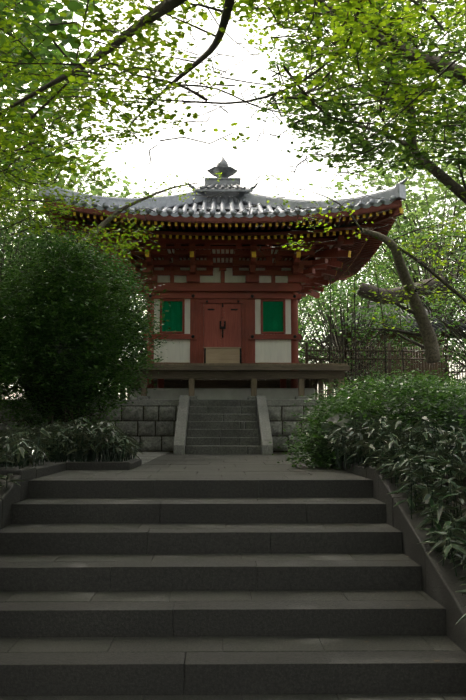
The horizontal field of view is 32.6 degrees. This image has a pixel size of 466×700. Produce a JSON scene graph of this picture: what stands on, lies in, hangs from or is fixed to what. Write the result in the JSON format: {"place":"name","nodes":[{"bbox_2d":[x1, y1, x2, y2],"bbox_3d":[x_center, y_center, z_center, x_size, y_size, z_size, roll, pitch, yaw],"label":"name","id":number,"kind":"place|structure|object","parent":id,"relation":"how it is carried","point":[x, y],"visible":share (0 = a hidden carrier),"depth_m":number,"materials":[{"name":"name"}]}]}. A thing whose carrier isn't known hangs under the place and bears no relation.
{"place":"outdoors","nodes":[
{"label":"outdoors","id":0,"kind":"place"},
{"bbox_2d":[0,452,308,467],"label":"ground","id":1,"kind":"structure","parent":0,"point":[172,453],"depth_m":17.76,"materials":[{"name":"grey gravel"}]},
{"bbox_2d":[0,287,333,455],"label":"shrub stems","id":2,"kind":"object","parent":1,"relation":"on","point":[66,419],"visible":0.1,"depth_m":14.32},
{"bbox_2d":[0,210,465,432],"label":"shrub leaves","id":3,"kind":"object","parent":2,"relation":"attached to","point":[11,354],"visible":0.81,"depth_m":14.07,"materials":[{"name":"green plant"}]},
{"bbox_2d":[173,395,272,454],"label":"stringers","id":4,"kind":"object","parent":1,"relation":"on","point":[264,428],"visible":0.73,"depth_m":16.94,"materials":[{"name":"stone"}]},
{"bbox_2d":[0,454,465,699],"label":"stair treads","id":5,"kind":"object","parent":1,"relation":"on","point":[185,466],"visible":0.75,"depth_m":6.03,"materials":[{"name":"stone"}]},
{"bbox_2d":[7,464,465,695],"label":"leaf litter","id":6,"kind":"object","parent":5,"relation":"on","point":[350,554],"visible":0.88,"depth_m":6.65,"materials":[{"name":"brown plant"}]},
{"bbox_2d":[0,0,465,396],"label":"bark","id":7,"kind":"object","parent":1,"relation":"on","point":[163,7],"visible":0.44,"depth_m":12.52,"materials":[{"name":"plant"}]},
{"bbox_2d":[0,0,127,208],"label":"tree leaves","id":8,"kind":"object","parent":7,"relation":"attached to","point":[72,6],"visible":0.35,"depth_m":20.13,"materials":[{"name":"green plant"}]},
{"bbox_2d":[0,0,465,349],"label":"maple leaves","id":9,"kind":"object","parent":7,"relation":"attached to","point":[276,7],"visible":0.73,"depth_m":9.59,"materials":[{"name":"green plant"}]},
{"bbox_2d":[0,121,465,340],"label":"leaves","id":10,"kind":"object","parent":7,"relation":"attached to","point":[421,206],"visible":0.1,"depth_m":40.02,"materials":[{"name":"green plant"}]},
{"bbox_2d":[249,0,465,347],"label":"tree leaves","id":11,"kind":"object","parent":7,"relation":"attached to","point":[341,130],"visible":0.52,"depth_m":10.24,"materials":[{"name":"green plant"}]},
{"bbox_2d":[0,176,465,469],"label":"shrub leaves","id":12,"kind":"object","parent":1,"relation":"on","point":[342,404],"visible":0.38,"depth_m":10.79,"materials":[{"name":"green plant"}]},
{"bbox_2d":[335,331,448,399],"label":"house walls","id":13,"kind":"structure","parent":1,"relation":"on","point":[393,335],"depth_m":31.73,"materials":[{"name":"brown wood"}]},
{"bbox_2d":[323,301,465,342],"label":"house roof","id":14,"kind":"structure","parent":13,"relation":"on","point":[439,325],"depth_m":31.95,"materials":[{"name":"tile"}]},
{"bbox_3d":[-0.288,2.348,24.369,18.000,1.246,11.080,0,-6,-1],"label":"base","id":15,"kind":"object","parent":1,"relation":"on","visible":0},
{"bbox_2d":[97,396,338,399],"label":"found stones","id":16,"kind":"object","parent":15,"relation":"on","point":[196,397],"visible":0.1,"depth_m":19.08,"materials":[{"name":"stone"}]},
{"bbox_2d":[103,363,347,398],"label":"beams","id":17,"kind":"structure","parent":16,"relation":"on","point":[301,388],"depth_m":19.20,"materials":[{"name":"brown wood"}]},
{"bbox_2d":[155,209,289,245],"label":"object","id":18,"kind":"object","parent":17,"relation":"on","point":[226,230],"depth_m":20.67,"materials":[{"name":"wood"}]},
{"bbox_2d":[204,347,240,363],"bbox_3d":[-0.255,0.162,19.740,0.900,0.428,0.460,0,-6,-1],"label":"offering box","id":19,"kind":"object","parent":17,"relation":"on","point":[222,354],"visible":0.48,"depth_m":19.53,"materials":[{"name":"beige wood"}]},
{"bbox_2d":[108,365,349,389],"bbox_3d":[-0.295,0.813,22.047,6.100,0.308,6.060,0,-6,-1],"label":"wooden deck","id":20,"kind":"object","parent":17,"relation":"on","point":[323,372],"visible":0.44,"depth_m":19.21,"materials":[{"name":"brown wood"}]},
{"bbox_2d":[305,343,465,398],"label":"bamboo fence","id":21,"kind":"object","parent":15,"relation":"on","point":[388,351],"visible":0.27,"depth_m":24.52,"materials":[{"name":"brown wood"}]},
{"bbox_2d":[0,406,331,450],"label":"base wall","id":22,"kind":"structure","parent":0,"point":[151,441],"depth_m":18.53,"materials":[{"name":"grey stone"}]},
{"bbox_2d":[2,406,307,451],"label":"wall mortar joints","id":23,"kind":"object","parent":22,"relation":"in","point":[174,426],"depth_m":18.59,"materials":[{"name":"grey concrete"}]},
{"bbox_2d":[7,399,352,405],"bbox_3d":[-0.192,1.254,18.888,17.994,0.147,0.525,0,-6,-1],"label":"stone platform edge","id":24,"kind":"object","parent":22,"relation":"on","point":[175,402],"visible":0.17,"depth_m":18.61,"materials":[{"name":"grey stone"}]},
{"bbox_2d":[130,388,314,399],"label":"plinth","id":25,"kind":"structure","parent":24,"relation":"on","point":[225,393],"depth_m":19.71,"materials":[{"name":"grey stone"}]},
{"bbox_2d":[111,238,337,362],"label":"wall","id":26,"kind":"structure","parent":25,"relation":"on","point":[266,351],"depth_m":20.25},
{"bbox_2d":[164,301,279,331],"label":"window","id":27,"kind":"structure","parent":26,"relation":"attached to","point":[266,316],"depth_m":20.33,"materials":[{"name":"green wood"}]},
{"bbox_2d":[162,301,282,331],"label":"window bars","id":28,"kind":"object","parent":27,"relation":"attached to","point":[179,314],"depth_m":20.30,"materials":[{"name":"green wood"}]},
{"bbox_2d":[91,237,353,387],"bbox_3d":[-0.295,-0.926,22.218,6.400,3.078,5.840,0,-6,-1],"label":"timber frame","id":29,"kind":"structure","parent":26,"relation":"attached to","point":[224,293],"depth_m":20.14,"materials":[{"name":"red wood"}]},
{"bbox_2d":[43,206,403,290],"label":"rafter ends","id":30,"kind":"structure","parent":29,"relation":"on","point":[298,255],"depth_m":18.81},
{"bbox_2d":[45,202,402,283],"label":"rafters","id":31,"kind":"object","parent":29,"relation":"on","point":[371,246],"visible":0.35,"depth_m":18.82,"materials":[{"name":"red wood"}]},
{"bbox_2d":[43,198,401,256],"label":"eave boards","id":32,"kind":"object","parent":31,"relation":"on","point":[232,223],"visible":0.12,"depth_m":18.36,"materials":[{"name":"red wood"}]},
{"bbox_2d":[49,193,395,230],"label":"roof tiles","id":33,"kind":"object","parent":32,"relation":"on","point":[192,211],"visible":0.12,"depth_m":18.49,"materials":[{"name":"grey tile"}]},
{"bbox_2d":[39,177,407,209],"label":"hip ridges","id":34,"kind":"object","parent":33,"relation":"on","point":[398,190],"visible":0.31,"depth_m":20.16,"materials":[{"name":"tile"}]},
{"bbox_2d":[187,178,257,202],"bbox_3d":[-0.295,-4.488,22.568,1.917,0.480,1.917,0,-6,-1],"label":"roof finial base","id":35,"kind":"object","parent":34,"relation":"on","point":[229,188],"visible":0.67,"depth_m":22.10,"materials":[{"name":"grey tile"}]},
{"bbox_2d":[207,156,236,177],"bbox_3d":[-0.295,-5.130,22.631,0.880,0.810,0.762,0,-6,-1],"label":"finial","id":36,"kind":"object","parent":35,"relation":"on","point":[224,168],"visible":0.85,"depth_m":22.46,"materials":[{"name":"grey metal"}]},
{"bbox_2d":[101,235,343,342],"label":"beam ends","id":37,"kind":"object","parent":26,"relation":"on","point":[340,239],"depth_m":19.76,"materials":[{"name":"red wood"}]},
{"bbox_2d":[204,303,241,362],"bbox_3d":[-0.263,-0.431,20.283,0.964,1.511,0.075,0,-6,-1],"label":"door","id":38,"kind":"structure","parent":26,"relation":"attached to","point":[232,334],"depth_m":20.28,"materials":[{"name":"red wood"}]},
{"bbox_2d":[9,182,440,362],"bbox_3d":[0.087,-1.716,16.344,9.417,3.767,1.440,1,-6,-11],"label":"tree branch","id":39,"kind":"object","parent":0,"point":[430,341],"visible":0.67,"depth_m":16.89,"materials":[{"name":"brown wood"}]},
{"bbox_2d":[0,0,465,399],"label":"sky","id":40,"kind":"structure","parent":0,"point":[182,157],"materials":[{"name":"white"}]},
{"bbox_2d":[18,276,465,468],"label":"shrub","id":41,"kind":"object","parent":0,"point":[334,419],"visible":0.17,"depth_m":14.08,"materials":[{"name":"green plant"}]},
{"label":"ground","id":42,"kind":"structure","parent":0,"visible":0},
{"bbox_2d":[0,478,465,699],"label":"steps","id":43,"kind":"structure","parent":42,"relation":"on","point":[190,673],"depth_m":6.16,"materials":[{"name":"stone"}]},
{"bbox_2d":[0,459,465,652],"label":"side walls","id":44,"kind":"structure","parent":42,"relation":"on","point":[440,584],"depth_m":6.91,"materials":[{"name":"stone"}]},
{"bbox_2d":[421,467,465,540],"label":"leaves","id":45,"kind":"object","parent":42,"relation":"on","point":[457,496],"depth_m":7.37,"materials":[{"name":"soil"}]},
{"bbox_2d":[0,415,465,624],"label":"sasa culms","id":46,"kind":"object","parent":45,"relation":"on","point":[107,456],"visible":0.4,"depth_m":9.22,"materials":[{"name":"green plant"}]},
{"bbox_3d":[-0.401,1.976,12.600,3.530,0.386,8.390,0,-6,-1],"label":"paver bed","id":47,"kind":"object","parent":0,"visible":0},
{"bbox_2d":[185,400,260,454],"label":"steps","id":48,"kind":"structure","parent":47,"relation":"on","point":[222,426],"depth_m":17.47,"materials":[{"name":"stone"}]}
]}

